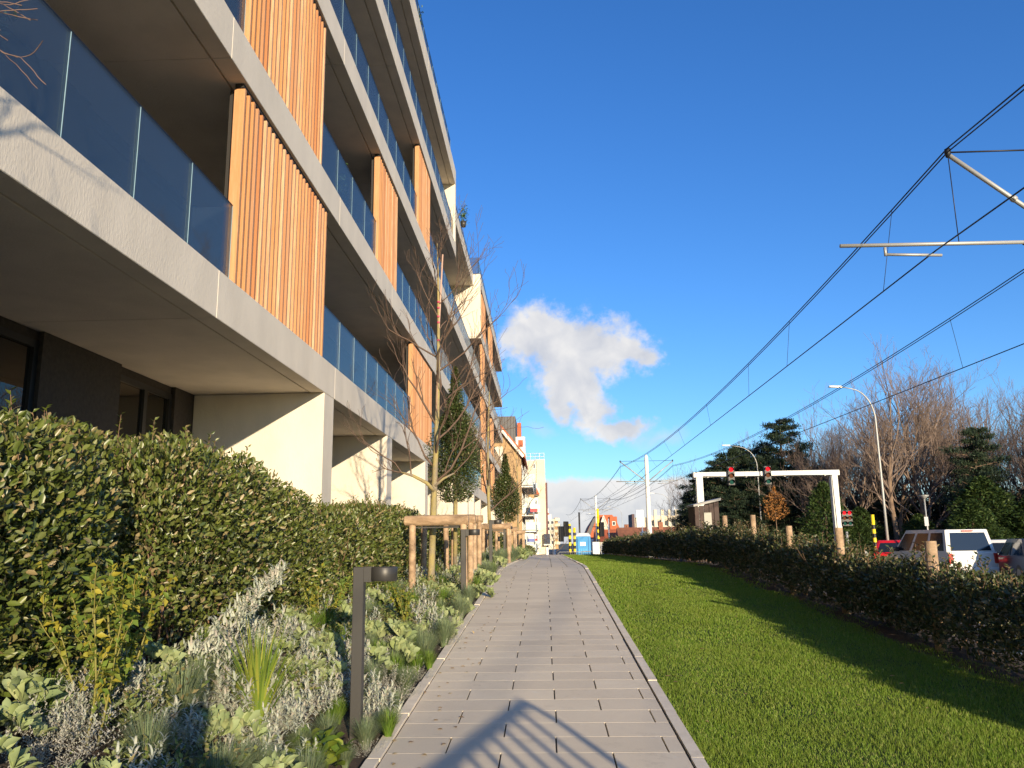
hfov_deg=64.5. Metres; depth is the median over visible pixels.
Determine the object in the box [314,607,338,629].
green grass tuft
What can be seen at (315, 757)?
green grass tuft
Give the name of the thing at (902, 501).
bare tree
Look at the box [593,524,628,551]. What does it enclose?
gabled house
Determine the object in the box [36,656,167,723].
grey sprig plant
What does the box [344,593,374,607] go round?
silver plant
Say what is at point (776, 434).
pine tree
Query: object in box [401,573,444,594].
leafy plant
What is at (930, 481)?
bare tree
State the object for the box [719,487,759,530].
pine tree
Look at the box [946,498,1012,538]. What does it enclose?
conifer
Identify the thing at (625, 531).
gabled house
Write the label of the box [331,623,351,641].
green grass tuft
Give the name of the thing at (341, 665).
felted plant
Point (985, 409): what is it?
bare tree
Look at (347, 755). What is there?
fine grass tuft
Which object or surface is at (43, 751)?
grey sprig plant
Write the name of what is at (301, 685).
leafy plant
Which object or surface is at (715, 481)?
pine tree
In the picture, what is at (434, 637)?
fine grass tuft
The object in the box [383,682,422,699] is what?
grey sprig plant
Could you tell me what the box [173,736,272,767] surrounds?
fine grass tuft
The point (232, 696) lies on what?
silver plant
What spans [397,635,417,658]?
fine grass tuft
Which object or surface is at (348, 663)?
silver plant
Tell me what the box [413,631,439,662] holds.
fine grass tuft
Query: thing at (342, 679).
silver plant
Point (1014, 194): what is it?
overhead line
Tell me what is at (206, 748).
leafy plant
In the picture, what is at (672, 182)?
sky
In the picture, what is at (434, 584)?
felted plant
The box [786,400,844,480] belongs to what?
bare tree
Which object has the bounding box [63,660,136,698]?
silver plant
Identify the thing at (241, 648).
felted plant
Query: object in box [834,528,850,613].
wooden stake
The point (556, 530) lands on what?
slender apartment block
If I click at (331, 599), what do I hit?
silver plant
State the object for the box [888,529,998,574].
van
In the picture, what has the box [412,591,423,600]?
green grass tuft
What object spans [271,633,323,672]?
silver plant
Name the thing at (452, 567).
felted plant
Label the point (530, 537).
board sign
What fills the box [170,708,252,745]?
felted plant
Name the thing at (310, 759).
fine grass tuft
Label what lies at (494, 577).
felted plant
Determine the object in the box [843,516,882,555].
conifer
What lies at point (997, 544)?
parked car
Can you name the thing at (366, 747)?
grey sprig plant
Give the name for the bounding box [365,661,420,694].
grey sprig plant
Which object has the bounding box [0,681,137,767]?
grey sprig plant
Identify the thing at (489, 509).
young tree
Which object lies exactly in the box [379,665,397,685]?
grey sprig plant
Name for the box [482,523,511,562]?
tree support frame
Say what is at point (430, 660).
green grass tuft
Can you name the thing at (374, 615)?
silver plant
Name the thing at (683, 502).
pine tree
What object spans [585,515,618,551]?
red gabled house
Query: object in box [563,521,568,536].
traffic light
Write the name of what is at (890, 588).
hedge
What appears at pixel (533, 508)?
board sign
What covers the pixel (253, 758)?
fine grass tuft
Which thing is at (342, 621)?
leafy plant
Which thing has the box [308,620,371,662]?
silver plant
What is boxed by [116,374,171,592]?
window
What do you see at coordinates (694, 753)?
path kerb
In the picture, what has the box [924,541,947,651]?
wooden stake
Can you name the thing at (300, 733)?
fine grass tuft
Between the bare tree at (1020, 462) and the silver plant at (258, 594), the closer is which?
the silver plant at (258, 594)
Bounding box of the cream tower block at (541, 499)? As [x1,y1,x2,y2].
[526,453,550,554]
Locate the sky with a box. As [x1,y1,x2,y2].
[418,0,1023,543]
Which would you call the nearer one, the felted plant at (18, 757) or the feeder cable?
the felted plant at (18, 757)
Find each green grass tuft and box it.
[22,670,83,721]
[189,626,214,646]
[297,748,328,767]
[299,610,328,631]
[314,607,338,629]
[315,707,341,730]
[325,695,349,724]
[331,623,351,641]
[365,637,389,666]
[372,707,402,736]
[381,581,401,601]
[384,651,412,679]
[406,652,429,674]
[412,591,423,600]
[422,649,437,670]
[433,586,450,602]
[435,574,448,583]
[469,577,485,593]
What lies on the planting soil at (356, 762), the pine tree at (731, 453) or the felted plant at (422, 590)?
the felted plant at (422, 590)
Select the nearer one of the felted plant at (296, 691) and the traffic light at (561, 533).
the felted plant at (296, 691)
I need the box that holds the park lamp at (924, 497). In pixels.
[919,495,928,529]
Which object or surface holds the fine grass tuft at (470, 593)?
on the planting soil at (356, 762)
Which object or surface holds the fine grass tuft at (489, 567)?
on the planting soil at (356, 762)
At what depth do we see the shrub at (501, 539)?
34.63 m
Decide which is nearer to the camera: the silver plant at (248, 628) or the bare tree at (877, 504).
the silver plant at (248, 628)
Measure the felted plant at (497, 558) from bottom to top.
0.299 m
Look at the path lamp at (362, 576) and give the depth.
5.15 m
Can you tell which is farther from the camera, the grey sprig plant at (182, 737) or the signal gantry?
the signal gantry
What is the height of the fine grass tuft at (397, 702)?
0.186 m
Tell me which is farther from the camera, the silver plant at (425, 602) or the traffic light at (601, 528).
the traffic light at (601, 528)
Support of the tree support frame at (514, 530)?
on the planting soil at (356, 762)
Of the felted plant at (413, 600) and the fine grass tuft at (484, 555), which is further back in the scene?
the fine grass tuft at (484, 555)
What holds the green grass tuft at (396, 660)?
on the planting soil at (356, 762)
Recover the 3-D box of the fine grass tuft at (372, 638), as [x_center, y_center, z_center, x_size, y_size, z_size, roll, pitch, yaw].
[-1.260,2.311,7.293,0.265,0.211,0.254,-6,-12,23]
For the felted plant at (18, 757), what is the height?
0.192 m
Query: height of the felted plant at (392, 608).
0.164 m
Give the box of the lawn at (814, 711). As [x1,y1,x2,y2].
[593,558,1023,767]
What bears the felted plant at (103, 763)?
on the planting soil at (356, 762)
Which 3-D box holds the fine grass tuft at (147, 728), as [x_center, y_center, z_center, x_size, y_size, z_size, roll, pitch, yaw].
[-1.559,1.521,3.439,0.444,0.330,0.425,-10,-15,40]
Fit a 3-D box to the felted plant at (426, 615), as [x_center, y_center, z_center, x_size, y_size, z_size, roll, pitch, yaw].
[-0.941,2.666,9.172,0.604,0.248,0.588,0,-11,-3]
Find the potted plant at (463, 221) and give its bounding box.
[459,201,468,227]
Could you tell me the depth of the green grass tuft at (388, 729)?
5.13 m
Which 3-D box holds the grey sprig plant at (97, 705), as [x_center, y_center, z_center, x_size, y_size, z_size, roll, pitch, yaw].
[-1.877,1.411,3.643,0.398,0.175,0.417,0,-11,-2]
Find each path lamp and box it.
[349,567,397,743]
[461,529,479,593]
[489,520,501,561]
[503,526,512,549]
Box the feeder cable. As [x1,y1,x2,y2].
[593,467,644,508]
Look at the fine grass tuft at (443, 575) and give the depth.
13.37 m
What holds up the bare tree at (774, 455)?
on the road
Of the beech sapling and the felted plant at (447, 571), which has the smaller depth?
the felted plant at (447, 571)
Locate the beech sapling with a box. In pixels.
[761,486,789,531]
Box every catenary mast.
[580,495,612,541]
[616,455,677,533]
[839,148,1023,256]
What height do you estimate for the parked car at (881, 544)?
1.578 m
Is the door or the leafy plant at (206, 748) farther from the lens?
the door
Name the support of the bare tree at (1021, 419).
on the ground at (565, 546)
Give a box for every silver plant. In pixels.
[2,676,83,734]
[42,684,118,740]
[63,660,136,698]
[84,657,166,714]
[90,731,188,767]
[128,687,210,749]
[174,620,237,664]
[177,558,293,666]
[185,648,278,712]
[187,629,284,677]
[196,660,254,711]
[214,717,280,757]
[216,611,276,653]
[221,611,270,645]
[223,707,280,744]
[229,686,318,736]
[235,599,297,645]
[246,683,305,731]
[250,719,320,762]
[269,665,312,713]
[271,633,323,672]
[281,661,341,716]
[285,615,323,646]
[299,592,339,618]
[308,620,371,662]
[310,648,365,696]
[325,651,350,683]
[334,668,397,710]
[336,640,372,668]
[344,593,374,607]
[344,607,382,630]
[363,684,404,723]
[365,648,389,666]
[373,628,402,642]
[381,602,416,617]
[399,565,435,580]
[405,578,440,604]
[408,615,435,635]
[409,594,436,620]
[411,599,443,629]
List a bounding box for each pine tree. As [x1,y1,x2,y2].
[667,496,692,530]
[670,473,705,529]
[674,466,726,527]
[678,457,750,526]
[704,447,779,531]
[719,445,771,524]
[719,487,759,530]
[725,417,830,536]
[735,454,800,533]
[748,447,782,526]
[770,451,829,541]
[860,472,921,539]
[931,449,978,529]
[933,425,1021,536]
[944,457,1020,533]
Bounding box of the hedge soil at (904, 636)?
[606,554,1023,692]
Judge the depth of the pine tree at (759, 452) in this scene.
74.71 m
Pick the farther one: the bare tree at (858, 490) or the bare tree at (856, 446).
the bare tree at (856, 446)
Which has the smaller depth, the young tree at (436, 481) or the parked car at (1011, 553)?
the young tree at (436, 481)
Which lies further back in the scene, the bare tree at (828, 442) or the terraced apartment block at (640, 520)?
the terraced apartment block at (640, 520)
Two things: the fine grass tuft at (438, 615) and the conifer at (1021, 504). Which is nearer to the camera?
the fine grass tuft at (438, 615)
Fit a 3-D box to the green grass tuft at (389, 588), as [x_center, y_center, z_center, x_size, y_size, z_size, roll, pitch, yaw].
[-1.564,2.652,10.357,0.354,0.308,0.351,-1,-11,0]
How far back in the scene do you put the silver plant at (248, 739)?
4.02 m
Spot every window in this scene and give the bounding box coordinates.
[0,326,38,611]
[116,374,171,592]
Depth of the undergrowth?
65.56 m
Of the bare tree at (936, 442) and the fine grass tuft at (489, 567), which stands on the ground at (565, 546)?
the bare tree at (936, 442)
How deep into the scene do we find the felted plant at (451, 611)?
9.55 m
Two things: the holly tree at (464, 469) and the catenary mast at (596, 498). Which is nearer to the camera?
the holly tree at (464, 469)
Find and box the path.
[377,555,692,767]
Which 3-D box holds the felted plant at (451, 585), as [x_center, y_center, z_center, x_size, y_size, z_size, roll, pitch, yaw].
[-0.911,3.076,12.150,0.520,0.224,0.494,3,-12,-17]
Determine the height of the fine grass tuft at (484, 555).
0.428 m
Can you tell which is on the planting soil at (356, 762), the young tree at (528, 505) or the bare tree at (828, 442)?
the young tree at (528, 505)
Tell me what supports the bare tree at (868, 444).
on the ground at (565, 546)
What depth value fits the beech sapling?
64.43 m
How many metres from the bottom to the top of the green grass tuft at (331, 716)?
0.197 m
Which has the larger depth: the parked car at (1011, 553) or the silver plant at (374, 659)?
the parked car at (1011, 553)
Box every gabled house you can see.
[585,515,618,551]
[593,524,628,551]
[616,522,676,536]
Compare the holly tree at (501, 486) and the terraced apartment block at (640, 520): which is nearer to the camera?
the holly tree at (501, 486)
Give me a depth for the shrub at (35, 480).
3.73 m
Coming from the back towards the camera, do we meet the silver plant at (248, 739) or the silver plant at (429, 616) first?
the silver plant at (429, 616)
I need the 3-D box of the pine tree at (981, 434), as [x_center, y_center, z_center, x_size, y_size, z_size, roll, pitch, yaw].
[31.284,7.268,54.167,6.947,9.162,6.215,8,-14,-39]
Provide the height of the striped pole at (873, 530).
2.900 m
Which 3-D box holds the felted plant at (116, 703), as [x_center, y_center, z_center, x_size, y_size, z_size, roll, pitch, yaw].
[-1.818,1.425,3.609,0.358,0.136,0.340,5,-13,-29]
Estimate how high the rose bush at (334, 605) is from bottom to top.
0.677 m
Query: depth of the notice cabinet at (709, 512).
23.50 m
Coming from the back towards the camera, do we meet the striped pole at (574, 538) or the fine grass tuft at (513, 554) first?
the striped pole at (574, 538)
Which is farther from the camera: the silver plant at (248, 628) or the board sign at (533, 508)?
the board sign at (533, 508)
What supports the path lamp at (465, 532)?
on the planting soil at (356, 762)
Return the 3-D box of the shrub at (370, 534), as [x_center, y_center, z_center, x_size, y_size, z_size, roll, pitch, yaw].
[-2.307,2.400,12.446,1.597,1.540,7.362,-1,-11,2]
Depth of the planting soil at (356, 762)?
4.54 m
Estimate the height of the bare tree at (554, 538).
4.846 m
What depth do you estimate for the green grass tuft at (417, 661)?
7.01 m
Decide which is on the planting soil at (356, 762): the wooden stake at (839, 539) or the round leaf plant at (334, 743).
the round leaf plant at (334, 743)
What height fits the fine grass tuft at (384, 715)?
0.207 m
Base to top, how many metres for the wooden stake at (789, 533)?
1.310 m
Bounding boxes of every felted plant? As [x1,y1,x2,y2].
[0,667,72,730]
[0,697,57,736]
[0,731,43,767]
[50,757,121,767]
[61,690,145,725]
[99,737,167,766]
[120,640,186,669]
[120,662,201,703]
[150,645,216,666]
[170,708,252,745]
[178,703,279,753]
[206,672,245,705]
[215,645,272,665]
[221,749,306,767]
[225,655,276,677]
[264,607,313,632]
[266,623,307,645]
[270,680,307,700]
[272,636,298,650]
[274,656,312,679]
[275,636,340,660]
[284,652,330,677]
[296,660,347,692]
[302,630,349,654]
[325,604,351,619]
[336,642,398,669]
[341,618,381,635]
[365,618,417,650]
[366,587,389,602]
[369,621,396,636]
[371,635,420,662]
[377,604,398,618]
[384,598,418,606]
[409,622,432,637]
[412,609,452,630]
[413,586,434,598]
[416,580,443,590]
[418,619,458,638]
[426,605,463,626]
[440,570,460,581]
[440,582,460,592]
[440,587,459,594]
[445,596,476,612]
[449,564,460,572]
[469,583,495,597]
[473,569,500,584]
[474,568,492,577]
[482,555,506,566]
[516,547,529,559]
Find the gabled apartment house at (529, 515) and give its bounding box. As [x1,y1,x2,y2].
[494,427,534,544]
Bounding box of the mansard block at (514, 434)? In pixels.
[498,416,537,551]
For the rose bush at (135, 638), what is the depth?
3.85 m
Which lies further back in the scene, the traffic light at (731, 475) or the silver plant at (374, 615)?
the traffic light at (731, 475)
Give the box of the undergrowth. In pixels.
[773,480,1022,546]
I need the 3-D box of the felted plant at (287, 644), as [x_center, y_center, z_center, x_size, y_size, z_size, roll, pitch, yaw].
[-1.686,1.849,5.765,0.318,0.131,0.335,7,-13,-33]
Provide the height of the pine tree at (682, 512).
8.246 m
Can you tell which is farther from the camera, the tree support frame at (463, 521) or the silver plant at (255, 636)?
the tree support frame at (463, 521)
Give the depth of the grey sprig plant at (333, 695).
5.42 m
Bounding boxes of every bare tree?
[541,520,567,551]
[654,461,695,524]
[725,429,820,498]
[746,415,854,536]
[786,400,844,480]
[787,404,875,501]
[788,424,886,539]
[805,334,945,539]
[808,412,869,515]
[809,400,911,496]
[835,399,921,495]
[837,334,1013,529]
[846,382,962,538]
[870,368,1015,529]
[883,376,995,505]
[900,371,1014,491]
[911,363,1011,490]
[929,387,1023,492]
[960,372,1023,490]
[985,420,1023,498]
[1007,376,1023,460]
[1013,452,1023,488]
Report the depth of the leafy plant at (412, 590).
9.79 m
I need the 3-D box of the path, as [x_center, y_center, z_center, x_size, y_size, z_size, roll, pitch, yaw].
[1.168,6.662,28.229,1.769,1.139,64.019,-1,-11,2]
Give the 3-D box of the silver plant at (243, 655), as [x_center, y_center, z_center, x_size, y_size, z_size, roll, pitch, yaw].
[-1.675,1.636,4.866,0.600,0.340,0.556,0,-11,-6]
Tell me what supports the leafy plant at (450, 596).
on the planting soil at (356, 762)
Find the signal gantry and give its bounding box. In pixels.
[692,470,841,540]
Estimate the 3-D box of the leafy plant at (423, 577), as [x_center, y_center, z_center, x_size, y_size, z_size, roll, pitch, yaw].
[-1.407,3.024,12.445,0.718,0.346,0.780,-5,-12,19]
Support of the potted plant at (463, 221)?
on the apartment building
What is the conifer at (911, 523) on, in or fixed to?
on the ground at (565, 546)
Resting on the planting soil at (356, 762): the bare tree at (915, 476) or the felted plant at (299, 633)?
the felted plant at (299, 633)
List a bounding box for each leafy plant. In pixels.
[65,654,209,727]
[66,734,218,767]
[121,730,257,767]
[183,643,276,692]
[251,614,305,636]
[265,651,330,691]
[275,607,351,638]
[309,642,364,675]
[311,595,373,624]
[313,598,351,632]
[372,576,412,594]
[372,599,429,628]
[374,584,414,608]
[376,592,426,611]
[376,607,423,620]
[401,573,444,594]
[403,570,442,582]
[418,560,453,575]
[425,585,458,607]
[436,571,458,583]
[444,570,482,594]
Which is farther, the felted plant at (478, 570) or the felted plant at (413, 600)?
the felted plant at (478, 570)
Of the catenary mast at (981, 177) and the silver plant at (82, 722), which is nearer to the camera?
the silver plant at (82, 722)
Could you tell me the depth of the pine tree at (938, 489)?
64.64 m
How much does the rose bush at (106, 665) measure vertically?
0.769 m
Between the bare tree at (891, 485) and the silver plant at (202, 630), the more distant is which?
the bare tree at (891, 485)
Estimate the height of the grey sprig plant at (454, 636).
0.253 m
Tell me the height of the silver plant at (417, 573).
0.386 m
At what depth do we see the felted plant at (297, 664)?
5.33 m
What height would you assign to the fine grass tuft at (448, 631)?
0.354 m
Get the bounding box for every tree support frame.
[404,514,475,589]
[443,515,482,570]
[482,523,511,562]
[493,527,517,559]
[511,530,524,547]
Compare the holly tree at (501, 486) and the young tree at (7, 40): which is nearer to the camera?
the young tree at (7, 40)
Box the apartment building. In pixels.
[0,0,503,611]
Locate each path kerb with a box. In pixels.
[360,558,521,767]
[561,554,709,767]
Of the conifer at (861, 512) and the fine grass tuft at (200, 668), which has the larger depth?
the conifer at (861, 512)
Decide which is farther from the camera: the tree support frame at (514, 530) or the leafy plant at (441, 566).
the tree support frame at (514, 530)
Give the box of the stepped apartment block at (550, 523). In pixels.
[548,510,554,548]
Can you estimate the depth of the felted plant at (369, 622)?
7.54 m
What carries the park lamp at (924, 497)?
on the road
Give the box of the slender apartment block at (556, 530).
[554,518,559,548]
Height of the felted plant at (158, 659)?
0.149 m
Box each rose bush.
[28,559,148,747]
[63,552,182,715]
[286,559,362,629]
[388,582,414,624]
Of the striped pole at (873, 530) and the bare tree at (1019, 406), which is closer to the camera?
the striped pole at (873, 530)
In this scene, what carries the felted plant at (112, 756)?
on the planting soil at (356, 762)
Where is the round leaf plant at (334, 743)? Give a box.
[284,723,355,767]
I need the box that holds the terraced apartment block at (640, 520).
[628,507,682,526]
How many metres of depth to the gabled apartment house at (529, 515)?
80.05 m
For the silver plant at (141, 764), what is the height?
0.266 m
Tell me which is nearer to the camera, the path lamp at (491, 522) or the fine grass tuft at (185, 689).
the fine grass tuft at (185, 689)
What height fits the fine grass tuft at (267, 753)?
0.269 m
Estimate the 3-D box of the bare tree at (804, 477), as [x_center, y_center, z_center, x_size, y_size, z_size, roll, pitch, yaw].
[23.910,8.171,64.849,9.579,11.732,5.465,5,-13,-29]
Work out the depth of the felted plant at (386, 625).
7.71 m
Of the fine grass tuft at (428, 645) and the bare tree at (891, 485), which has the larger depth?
the bare tree at (891, 485)
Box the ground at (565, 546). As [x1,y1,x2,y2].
[558,544,573,549]
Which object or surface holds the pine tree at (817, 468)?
on the ground at (565, 546)
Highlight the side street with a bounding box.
[539,548,573,554]
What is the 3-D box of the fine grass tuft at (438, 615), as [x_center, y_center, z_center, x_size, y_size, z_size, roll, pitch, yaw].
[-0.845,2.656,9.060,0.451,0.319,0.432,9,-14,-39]
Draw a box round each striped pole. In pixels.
[569,524,571,554]
[573,528,575,554]
[596,509,599,541]
[870,515,876,552]
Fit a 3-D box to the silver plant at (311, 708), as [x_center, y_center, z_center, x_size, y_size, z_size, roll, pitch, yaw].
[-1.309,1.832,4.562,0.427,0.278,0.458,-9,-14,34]
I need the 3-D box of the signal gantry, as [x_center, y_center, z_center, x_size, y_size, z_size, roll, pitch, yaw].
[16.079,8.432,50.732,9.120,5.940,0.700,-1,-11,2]
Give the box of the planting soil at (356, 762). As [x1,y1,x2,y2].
[0,558,520,767]
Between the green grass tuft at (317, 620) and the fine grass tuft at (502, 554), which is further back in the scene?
the fine grass tuft at (502, 554)
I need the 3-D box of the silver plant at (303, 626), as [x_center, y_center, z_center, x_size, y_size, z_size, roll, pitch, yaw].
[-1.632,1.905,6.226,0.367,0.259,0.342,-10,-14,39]
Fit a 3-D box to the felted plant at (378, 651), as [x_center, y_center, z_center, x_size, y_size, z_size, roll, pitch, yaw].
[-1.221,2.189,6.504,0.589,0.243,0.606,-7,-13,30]
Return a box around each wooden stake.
[722,516,729,568]
[750,515,759,578]
[786,526,796,593]
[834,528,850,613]
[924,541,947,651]
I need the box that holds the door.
[577,538,587,554]
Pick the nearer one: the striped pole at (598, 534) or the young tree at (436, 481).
the young tree at (436, 481)
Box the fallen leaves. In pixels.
[392,571,927,767]
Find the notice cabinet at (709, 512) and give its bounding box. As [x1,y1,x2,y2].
[686,498,720,562]
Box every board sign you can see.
[527,534,533,541]
[530,504,537,511]
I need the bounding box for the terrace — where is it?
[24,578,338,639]
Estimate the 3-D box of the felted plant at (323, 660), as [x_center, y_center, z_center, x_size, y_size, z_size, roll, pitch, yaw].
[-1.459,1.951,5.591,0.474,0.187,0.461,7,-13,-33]
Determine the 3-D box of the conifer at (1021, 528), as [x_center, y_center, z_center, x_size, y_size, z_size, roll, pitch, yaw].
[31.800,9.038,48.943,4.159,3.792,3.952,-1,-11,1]
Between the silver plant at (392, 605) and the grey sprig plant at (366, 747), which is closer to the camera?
the grey sprig plant at (366, 747)
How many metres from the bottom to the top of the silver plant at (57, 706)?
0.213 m
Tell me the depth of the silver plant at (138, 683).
3.78 m
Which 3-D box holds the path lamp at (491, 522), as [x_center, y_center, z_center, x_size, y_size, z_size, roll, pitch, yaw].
[-0.381,3.598,18.075,0.305,1.120,0.170,-1,-11,2]
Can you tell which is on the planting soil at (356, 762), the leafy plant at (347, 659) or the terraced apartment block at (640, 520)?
the leafy plant at (347, 659)
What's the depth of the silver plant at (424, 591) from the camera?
10.73 m
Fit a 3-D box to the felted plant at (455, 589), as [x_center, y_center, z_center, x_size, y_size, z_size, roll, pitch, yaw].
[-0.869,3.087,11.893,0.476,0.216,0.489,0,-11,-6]
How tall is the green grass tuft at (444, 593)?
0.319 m
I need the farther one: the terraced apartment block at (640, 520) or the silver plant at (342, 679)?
the terraced apartment block at (640, 520)
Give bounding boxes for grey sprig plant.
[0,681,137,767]
[1,722,113,767]
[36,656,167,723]
[63,682,147,721]
[74,650,195,698]
[78,652,167,685]
[108,709,222,759]
[277,659,329,696]
[305,684,349,705]
[350,739,388,757]
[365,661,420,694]
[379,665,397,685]
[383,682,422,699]
[410,664,437,679]
[436,624,474,648]
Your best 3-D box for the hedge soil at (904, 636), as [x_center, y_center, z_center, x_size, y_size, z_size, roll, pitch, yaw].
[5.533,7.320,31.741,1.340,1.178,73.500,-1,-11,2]
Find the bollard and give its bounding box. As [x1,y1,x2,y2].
[545,547,548,554]
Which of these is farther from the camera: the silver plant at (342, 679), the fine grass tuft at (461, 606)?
the fine grass tuft at (461, 606)
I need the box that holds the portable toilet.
[576,533,590,554]
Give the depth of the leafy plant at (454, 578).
13.36 m
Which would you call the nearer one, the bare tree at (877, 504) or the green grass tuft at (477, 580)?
the green grass tuft at (477, 580)
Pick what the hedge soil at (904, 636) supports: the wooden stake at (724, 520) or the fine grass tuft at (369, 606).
the wooden stake at (724, 520)
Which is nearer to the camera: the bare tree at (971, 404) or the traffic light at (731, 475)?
the traffic light at (731, 475)
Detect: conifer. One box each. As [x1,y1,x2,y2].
[793,481,855,544]
[843,506,892,554]
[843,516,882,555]
[898,513,938,538]
[939,475,1023,538]
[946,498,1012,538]
[1002,496,1023,536]
[1004,509,1023,538]
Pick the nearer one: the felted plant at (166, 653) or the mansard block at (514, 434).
the felted plant at (166, 653)
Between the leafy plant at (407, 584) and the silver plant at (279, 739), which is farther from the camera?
the leafy plant at (407, 584)
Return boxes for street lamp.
[722,445,761,529]
[828,385,888,539]
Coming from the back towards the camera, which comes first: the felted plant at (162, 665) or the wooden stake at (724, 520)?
the wooden stake at (724, 520)
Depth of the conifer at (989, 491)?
50.74 m
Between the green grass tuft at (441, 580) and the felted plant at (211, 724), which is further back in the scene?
the green grass tuft at (441, 580)
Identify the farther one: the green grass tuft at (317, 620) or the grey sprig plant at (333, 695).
the green grass tuft at (317, 620)
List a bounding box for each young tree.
[0,0,45,87]
[341,195,542,580]
[461,366,540,548]
[508,439,544,545]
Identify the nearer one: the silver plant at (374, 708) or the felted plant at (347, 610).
the silver plant at (374, 708)
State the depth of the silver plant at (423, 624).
8.60 m
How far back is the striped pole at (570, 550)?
55.77 m
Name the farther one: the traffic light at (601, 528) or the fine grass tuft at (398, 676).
the traffic light at (601, 528)
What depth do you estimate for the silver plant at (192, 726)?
3.75 m
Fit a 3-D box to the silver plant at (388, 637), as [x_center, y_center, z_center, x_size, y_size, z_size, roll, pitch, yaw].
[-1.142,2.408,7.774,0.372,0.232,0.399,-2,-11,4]
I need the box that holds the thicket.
[682,453,1023,542]
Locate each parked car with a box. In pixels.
[874,540,899,557]
[991,539,1006,553]
[995,538,1023,578]
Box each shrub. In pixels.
[0,386,131,702]
[23,412,338,661]
[268,491,428,608]
[416,509,459,568]
[488,531,502,548]
[519,544,536,554]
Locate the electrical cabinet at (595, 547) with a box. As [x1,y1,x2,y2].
[592,542,599,553]
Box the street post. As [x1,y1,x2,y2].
[578,512,580,532]
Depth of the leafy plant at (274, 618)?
6.31 m
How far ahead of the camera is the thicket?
64.83 m
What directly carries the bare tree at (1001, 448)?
on the ground at (565, 546)
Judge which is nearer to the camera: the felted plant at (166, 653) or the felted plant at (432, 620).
the felted plant at (166, 653)
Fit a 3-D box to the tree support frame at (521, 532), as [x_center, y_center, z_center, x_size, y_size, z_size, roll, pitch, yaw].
[0.160,7.501,37.532,0.900,1.452,1.652,-1,-11,2]
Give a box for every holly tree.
[421,347,484,573]
[484,443,525,547]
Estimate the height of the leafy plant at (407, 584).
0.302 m
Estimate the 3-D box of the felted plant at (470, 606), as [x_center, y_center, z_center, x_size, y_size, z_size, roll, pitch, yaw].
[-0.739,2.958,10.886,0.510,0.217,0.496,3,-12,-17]
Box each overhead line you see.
[570,84,1023,519]
[585,269,1023,519]
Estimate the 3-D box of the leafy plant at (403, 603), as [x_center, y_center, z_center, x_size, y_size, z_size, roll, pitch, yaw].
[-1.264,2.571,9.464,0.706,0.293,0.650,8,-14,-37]
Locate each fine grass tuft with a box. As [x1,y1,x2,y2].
[100,704,193,767]
[141,657,223,726]
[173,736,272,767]
[180,654,222,689]
[219,732,278,767]
[233,627,275,649]
[249,737,291,761]
[280,723,319,753]
[287,739,345,767]
[308,712,348,734]
[333,740,363,767]
[346,712,385,749]
[348,686,379,709]
[364,657,394,688]
[365,597,384,619]
[365,629,382,645]
[371,704,405,735]
[383,649,412,673]
[386,665,427,694]
[386,687,405,711]
[389,667,413,690]
[392,620,422,634]
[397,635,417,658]
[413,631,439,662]
[414,624,436,646]
[423,629,444,650]
[424,610,452,631]
[430,613,458,647]
[433,597,450,606]
[435,571,451,581]
[447,593,471,618]
[459,581,478,603]
[478,558,497,580]
[482,552,493,559]
[495,549,507,564]
[502,544,521,561]
[506,550,516,560]
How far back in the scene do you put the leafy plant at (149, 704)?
3.75 m
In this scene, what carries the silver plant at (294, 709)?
on the planting soil at (356, 762)
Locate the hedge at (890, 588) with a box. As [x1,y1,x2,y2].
[601,517,1023,673]
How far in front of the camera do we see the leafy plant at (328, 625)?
6.57 m
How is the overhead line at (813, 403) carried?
hanging from the catenary mast at (596, 498)
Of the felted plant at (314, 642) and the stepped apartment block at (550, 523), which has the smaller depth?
the felted plant at (314, 642)
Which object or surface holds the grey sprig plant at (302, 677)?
on the planting soil at (356, 762)
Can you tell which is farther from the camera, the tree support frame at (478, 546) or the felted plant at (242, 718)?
the tree support frame at (478, 546)
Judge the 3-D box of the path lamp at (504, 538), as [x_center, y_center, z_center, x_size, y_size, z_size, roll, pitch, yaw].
[-0.129,4.839,24.348,0.305,1.120,0.170,-1,-11,2]
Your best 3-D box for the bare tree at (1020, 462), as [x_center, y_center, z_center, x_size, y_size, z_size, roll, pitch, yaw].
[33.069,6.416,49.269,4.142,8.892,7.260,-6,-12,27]
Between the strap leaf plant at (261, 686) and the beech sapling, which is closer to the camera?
the strap leaf plant at (261, 686)
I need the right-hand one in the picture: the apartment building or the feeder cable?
the feeder cable
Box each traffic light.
[558,526,563,541]
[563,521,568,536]
[599,522,604,536]
[727,466,734,485]
[763,466,771,484]
[840,510,852,525]
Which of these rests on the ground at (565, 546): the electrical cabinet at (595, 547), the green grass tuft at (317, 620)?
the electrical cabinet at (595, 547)
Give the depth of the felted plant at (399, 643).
6.94 m
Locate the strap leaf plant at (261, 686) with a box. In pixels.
[184,612,328,735]
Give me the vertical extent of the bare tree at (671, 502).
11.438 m

